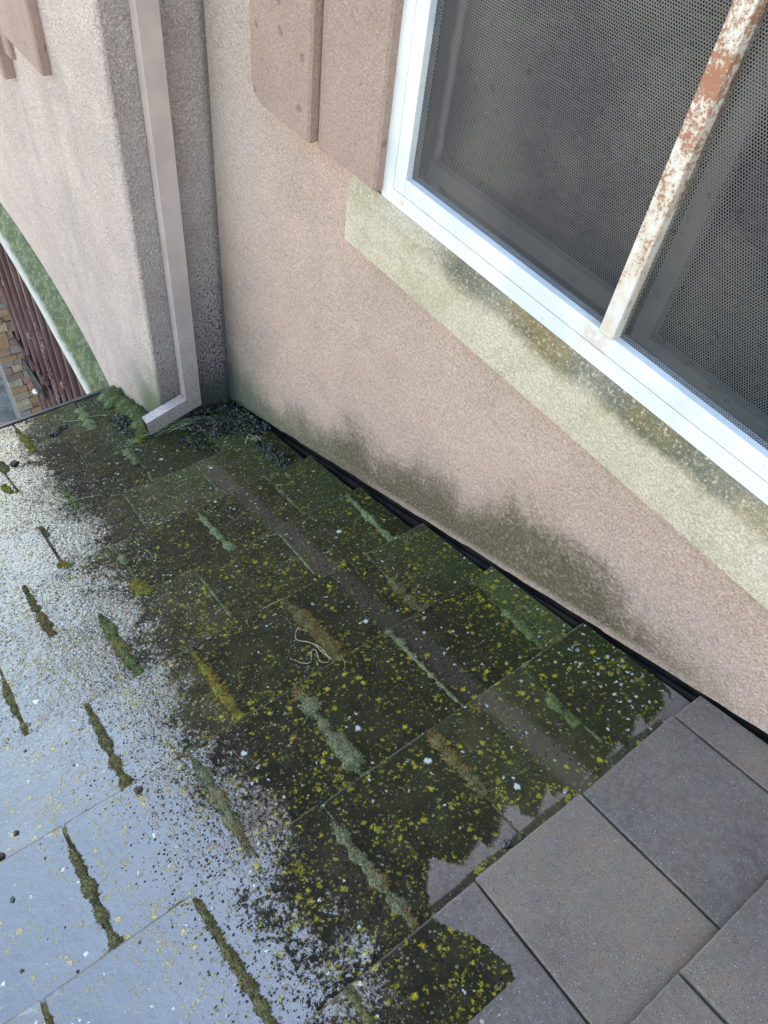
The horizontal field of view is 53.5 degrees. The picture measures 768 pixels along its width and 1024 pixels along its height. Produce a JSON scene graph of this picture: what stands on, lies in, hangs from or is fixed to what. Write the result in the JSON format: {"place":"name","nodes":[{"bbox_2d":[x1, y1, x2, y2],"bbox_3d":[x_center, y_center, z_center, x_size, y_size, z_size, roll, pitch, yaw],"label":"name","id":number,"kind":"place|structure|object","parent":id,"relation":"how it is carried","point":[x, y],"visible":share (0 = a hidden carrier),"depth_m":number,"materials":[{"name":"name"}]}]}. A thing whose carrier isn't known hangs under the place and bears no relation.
{"place":"outdoors","nodes":[
{"label":"outdoors","id":0,"kind":"place"},
{"bbox_2d":[0,300,157,424],"bbox_3d":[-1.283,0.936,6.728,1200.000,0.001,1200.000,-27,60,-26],"label":"ground","id":1,"kind":"structure","parent":0,"point":[7,413],"depth_m":7.97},
{"bbox_2d":[0,290,40,418],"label":"stone pillar","id":2,"kind":"structure","parent":1,"relation":"on","point":[16,379],"depth_m":7.10,"materials":[{"name":"beige stone"}]},
{"bbox_2d":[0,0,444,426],"bbox_3d":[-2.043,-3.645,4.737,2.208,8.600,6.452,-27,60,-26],"label":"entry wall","id":3,"kind":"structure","parent":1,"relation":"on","point":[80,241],"depth_m":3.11,"materials":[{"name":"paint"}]},
{"bbox_2d":[0,243,161,409],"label":"iron gate","id":4,"kind":"structure","parent":3,"relation":"attached to","point":[52,375],"depth_m":6.00,"materials":[{"name":"metal"}]},
{"bbox_2d":[128,0,201,434],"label":"downspout","id":5,"kind":"object","parent":3,"relation":"attached to","point":[145,16],"visible":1,"depth_m":2.81,"materials":[{"name":"grey metal"}]},
{"bbox_2d":[204,0,767,741],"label":"stucco wall","id":6,"kind":"structure","parent":1,"relation":"on","point":[516,332],"depth_m":1.87,"materials":[{"name":"beige paint"}]},
{"bbox_2d":[0,385,767,1023],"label":"tiled roof","id":7,"kind":"structure","parent":6,"relation":"attached to","point":[624,881],"depth_m":1.87,"materials":[{"name":"tile"}]},
{"bbox_2d":[0,852,4,860],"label":"dirt clod","id":8,"kind":"object","parent":7,"relation":"on","point":[2,855],"visible":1,"depth_m":1.83,"materials":[{"name":"brown soil"}]},
{"bbox_2d":[0,460,9,472],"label":"moss cushion","id":9,"kind":"object","parent":7,"relation":"on","point":[4,467],"visible":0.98,"depth_m":3.49,"materials":[{"name":"green plant"}]},
{"bbox_2d":[0,483,20,493],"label":"moss cushion","id":10,"kind":"object","parent":7,"relation":"on","point":[6,488],"visible":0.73,"depth_m":3.35,"materials":[{"name":"green plant"}]},
{"bbox_2d":[10,896,15,902],"bbox_3d":[-0.839,0.875,1.718,0.013,0.009,0.015,-27,60,-26],"label":"pebble","id":11,"kind":"object","parent":7,"relation":"on","point":[12,899],"visible":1,"depth_m":1.72,"materials":[{"name":"grey stone"}]},
{"bbox_2d":[10,460,19,465],"bbox_3d":[-1.711,-0.228,3.526,0.044,0.028,0.045,-27,60,-26],"label":"stone","id":12,"kind":"object","parent":7,"relation":"on","point":[13,462],"visible":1,"depth_m":3.51,"materials":[{"name":"grey stone"}]},
{"bbox_2d":[13,830,18,835],"bbox_3d":[-0.909,0.793,1.881,0.015,0.011,0.016,-5,53,-12],"label":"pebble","id":13,"kind":"object","parent":7,"relation":"on","point":[16,832],"visible":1,"depth_m":1.88,"materials":[{"name":"grey stone"}]},
{"bbox_2d":[1,681,32,734],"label":"moss cushion","id":14,"kind":"object","parent":7,"relation":"on","point":[8,695],"visible":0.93,"depth_m":2.24,"materials":[{"name":"green plant"}]},
{"bbox_2d":[15,428,36,451],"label":"moss cushion","id":15,"kind":"object","parent":7,"relation":"on","point":[27,443],"visible":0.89,"depth_m":3.74,"materials":[{"name":"green plant"}]},
{"bbox_2d":[21,585,57,636],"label":"moss cushion","id":16,"kind":"object","parent":7,"relation":"on","point":[45,622],"visible":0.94,"depth_m":2.57,"materials":[{"name":"green plant"}]},
{"bbox_2d":[37,525,49,536],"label":"moss cushion","id":17,"kind":"object","parent":7,"relation":"on","point":[44,531],"visible":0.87,"depth_m":3.00,"materials":[{"name":"green plant"}]},
{"bbox_2d":[42,1013,53,1023],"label":"moss cushion","id":18,"kind":"object","parent":7,"relation":"on","point":[48,1019],"visible":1,"depth_m":1.49,"materials":[{"name":"green plant"}]},
{"bbox_2d":[25,494,101,500],"bbox_3d":[-1.371,-0.050,3.218,0.351,0.072,0.049,4,51,-5],"label":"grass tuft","id":19,"kind":"object","parent":7,"relation":"on","point":[57,498],"visible":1,"depth_m":3.21,"materials":[{"name":"green plant"}]},
{"bbox_2d":[56,559,72,568],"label":"moss cushion","id":20,"kind":"object","parent":7,"relation":"on","point":[62,563],"visible":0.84,"depth_m":2.81,"materials":[{"name":"green plant"}]},
{"bbox_2d":[56,485,79,509],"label":"moss cushion","id":21,"kind":"object","parent":7,"relation":"on","point":[74,503],"visible":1,"depth_m":3.23,"materials":[{"name":"green plant"}]},
{"bbox_2d":[75,407,99,430],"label":"moss cushion","id":22,"kind":"object","parent":7,"relation":"on","point":[89,423],"visible":0.98,"depth_m":3.85,"materials":[{"name":"green plant"}]},
{"bbox_2d":[67,843,123,952],"bbox_3d":[-0.652,0.852,1.704,0.048,0.135,0.302,-27,60,-26],"label":"moss cushion","id":23,"kind":"object","parent":7,"relation":"on","point":[89,888],"visible":0.98,"depth_m":1.71,"materials":[{"name":"green plant"}]},
{"bbox_2d":[96,389,118,408],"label":"moss cushion","id":24,"kind":"object","parent":7,"relation":"on","point":[107,402],"visible":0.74,"depth_m":3.98,"materials":[{"name":"green plant"}]},
{"bbox_2d":[83,703,133,788],"bbox_3d":[-0.757,0.637,2.071,0.053,0.164,0.350,-27,60,-26],"label":"moss cushion","id":25,"kind":"object","parent":7,"relation":"on","point":[105,740],"visible":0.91,"depth_m":2.06,"materials":[{"name":"green plant"}]},
{"bbox_2d":[109,547,128,564],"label":"moss cushion","id":26,"kind":"object","parent":7,"relation":"on","point":[122,559],"visible":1,"depth_m":2.78,"materials":[{"name":"green plant"}]},
{"bbox_2d":[97,613,144,677],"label":"moss cushion","id":27,"kind":"object","parent":7,"relation":"on","point":[121,646],"visible":0.94,"depth_m":2.39,"materials":[{"name":"green plant"}]},
{"bbox_2d":[103,386,148,434],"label":"moss cushion","id":28,"kind":"object","parent":7,"relation":"on","point":[131,408],"visible":0.86,"depth_m":3.86,"materials":[{"name":"green plant"}]},
{"bbox_2d":[122,447,141,464],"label":"moss cushion","id":29,"kind":"object","parent":7,"relation":"on","point":[127,453],"visible":1,"depth_m":3.45,"materials":[{"name":"green plant"}]},
{"bbox_2d":[133,785,142,793],"bbox_3d":[-0.620,0.699,1.919,0.023,0.013,0.020,-27,60,-26],"label":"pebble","id":30,"kind":"object","parent":7,"relation":"on","point":[137,789],"visible":1,"depth_m":1.92,"materials":[{"name":"grey stone"}]},
{"bbox_2d":[133,434,146,442],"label":"moss cushion","id":31,"kind":"object","parent":7,"relation":"on","point":[139,438],"visible":1,"depth_m":3.61,"materials":[{"name":"green plant"}]},
{"bbox_2d":[129,577,153,596],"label":"moss cushion","id":32,"kind":"object","parent":7,"relation":"on","point":[138,586],"visible":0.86,"depth_m":2.64,"materials":[{"name":"plant"}]},
{"bbox_2d":[48,399,291,466],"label":"leaf litter","id":33,"kind":"object","parent":7,"relation":"on","point":[224,433],"visible":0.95,"depth_m":3.58,"materials":[{"name":"plant"}]},
{"bbox_2d":[125,415,216,446],"bbox_3d":[-1.016,-0.407,3.636,0.447,0.100,0.155,-20,57,-22],"label":"grass tuft","id":34,"kind":"object","parent":7,"relation":"on","point":[182,420],"visible":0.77,"depth_m":3.65,"materials":[{"name":"green plant"}]},
{"bbox_2d":[193,570,233,618],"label":"moss cushion","id":35,"kind":"object","parent":7,"relation":"on","point":[228,612],"visible":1,"depth_m":2.54,"materials":[{"name":"green plant"}]},
{"bbox_2d":[195,511,237,550],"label":"moss cushion","id":36,"kind":"object","parent":7,"relation":"on","point":[227,545],"visible":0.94,"depth_m":2.86,"materials":[{"name":"green plant"}]},
{"bbox_2d":[188,648,246,723],"bbox_3d":[-0.488,0.495,2.199,0.067,0.144,0.339,-27,60,-26],"label":"moss cushion","id":37,"kind":"object","parent":7,"relation":"on","point":[224,697],"visible":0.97,"depth_m":2.18,"materials":[{"name":"green plant"}]},
{"bbox_2d":[191,759,258,857],"bbox_3d":[-0.395,0.709,1.854,0.061,0.144,0.327,-27,60,-26],"label":"moss cushion","id":38,"kind":"object","parent":7,"relation":"on","point":[219,801],"visible":0.97,"depth_m":1.86,"materials":[{"name":"green plant"}]},
{"bbox_2d":[193,896,279,1023],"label":"moss cushion","id":39,"kind":"object","parent":7,"relation":"on","point":[247,983],"visible":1,"depth_m":1.54,"materials":[{"name":"green plant"}]},
{"bbox_2d":[265,477,308,515],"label":"moss cushion","id":40,"kind":"object","parent":7,"relation":"on","point":[279,490],"visible":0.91,"depth_m":3.02,"materials":[{"name":"green plant"}]},
{"bbox_2d":[0,400,577,1023],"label":"lichen crumbs","id":41,"kind":"object","parent":7,"relation":"on","point":[156,660],"visible":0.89,"depth_m":2.63,"materials":[{"name":"yellow plant"}]},
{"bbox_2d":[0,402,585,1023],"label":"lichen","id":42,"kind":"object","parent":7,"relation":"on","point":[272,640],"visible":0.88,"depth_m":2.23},
{"bbox_2d":[279,596,347,660],"bbox_3d":[-0.220,0.350,2.345,0.079,0.151,0.346,-27,60,-26],"label":"moss cushion","id":43,"kind":"object","parent":7,"relation":"on","point":[332,649],"visible":0.95,"depth_m":2.35,"materials":[{"name":"plant"}]},
{"bbox_2d":[295,629,333,663],"bbox_3d":[-0.233,0.413,2.276,0.091,0.046,0.166,-27,60,-26],"label":"straw tangle","id":44,"kind":"object","parent":7,"relation":"on","point":[312,649],"visible":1,"depth_m":2.27,"materials":[{"name":"beige plant"}]},
{"bbox_2d":[292,685,373,777],"bbox_3d":[-0.143,0.566,2.011,0.071,0.161,0.360,-25,59,-25],"label":"moss cushion","id":45,"kind":"object","parent":7,"relation":"on","point":[347,754],"visible":0.97,"depth_m":1.98,"materials":[{"name":"green plant"}]},
{"bbox_2d":[343,985,376,1023],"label":"moss cushion","id":46,"kind":"object","parent":7,"relation":"on","point":[364,1016],"visible":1,"depth_m":1.44,"materials":[{"name":"green plant"}]},
{"bbox_2d":[345,494,398,541],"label":"moss cushion","id":47,"kind":"object","parent":7,"relation":"on","point":[368,517],"visible":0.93,"depth_m":2.81,"materials":[{"name":"green plant"}]},
{"bbox_2d":[331,821,419,933],"bbox_3d":[-0.028,0.794,1.675,0.065,0.110,0.307,-27,60,-26],"label":"moss cushion","id":48,"kind":"object","parent":7,"relation":"on","point":[377,880],"visible":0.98,"depth_m":1.66,"materials":[{"name":"green plant"}]},
{"bbox_2d":[370,904,384,967],"bbox_3d":[-0.011,0.870,1.577,0.004,0.031,0.154,16,51,4],"label":"twig","id":49,"kind":"object","parent":7,"relation":"on","point":[377,936],"visible":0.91,"depth_m":1.57,"materials":[{"name":"brown wood"}]},
{"bbox_2d":[382,627,407,647],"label":"moss cushion","id":50,"kind":"object","parent":7,"relation":"on","point":[400,642],"visible":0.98,"depth_m":2.26,"materials":[{"name":"green plant"}]},
{"bbox_2d":[387,577,431,611],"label":"moss cushion","id":51,"kind":"object","parent":7,"relation":"on","point":[412,601],"visible":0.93,"depth_m":2.43,"materials":[{"name":"green plant"}]},
{"bbox_2d":[424,729,489,796],"bbox_3d":[0.173,0.625,1.895,0.059,0.114,0.227,-27,60,-26],"label":"moss cushion","id":52,"kind":"object","parent":7,"relation":"on","point":[475,783],"visible":0.98,"depth_m":1.87,"materials":[{"name":"green plant"}]},
{"bbox_2d":[501,839,511,848],"bbox_3d":[0.274,0.745,1.707,0.024,0.013,0.023,-27,60,-26],"label":"dirt clod","id":53,"kind":"object","parent":7,"relation":"on","point":[506,844],"visible":1,"depth_m":1.70,"materials":[{"name":"grey stone"}]},
{"bbox_2d":[485,594,544,650],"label":"moss cushion","id":54,"kind":"object","parent":7,"relation":"on","point":[522,626],"visible":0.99,"depth_m":2.26,"materials":[{"name":"green plant"}]},
{"bbox_2d":[517,833,525,840],"bbox_3d":[0.311,0.734,1.717,0.019,0.013,0.017,-2,52,-10],"label":"dirt clod","id":55,"kind":"object","parent":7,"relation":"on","point":[522,837],"visible":0.84,"depth_m":1.72,"materials":[{"name":"brown soil"}]},
{"bbox_2d":[543,694,582,729],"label":"moss cushion","id":56,"kind":"object","parent":7,"relation":"on","point":[555,704],"visible":1,"depth_m":1.98,"materials":[{"name":"green plant"}]},
{"bbox_2d":[382,0,767,505],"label":"window","id":57,"kind":"structure","parent":6,"relation":"in","point":[602,164],"depth_m":1.58,"materials":[{"name":"white paint"}]}
]}

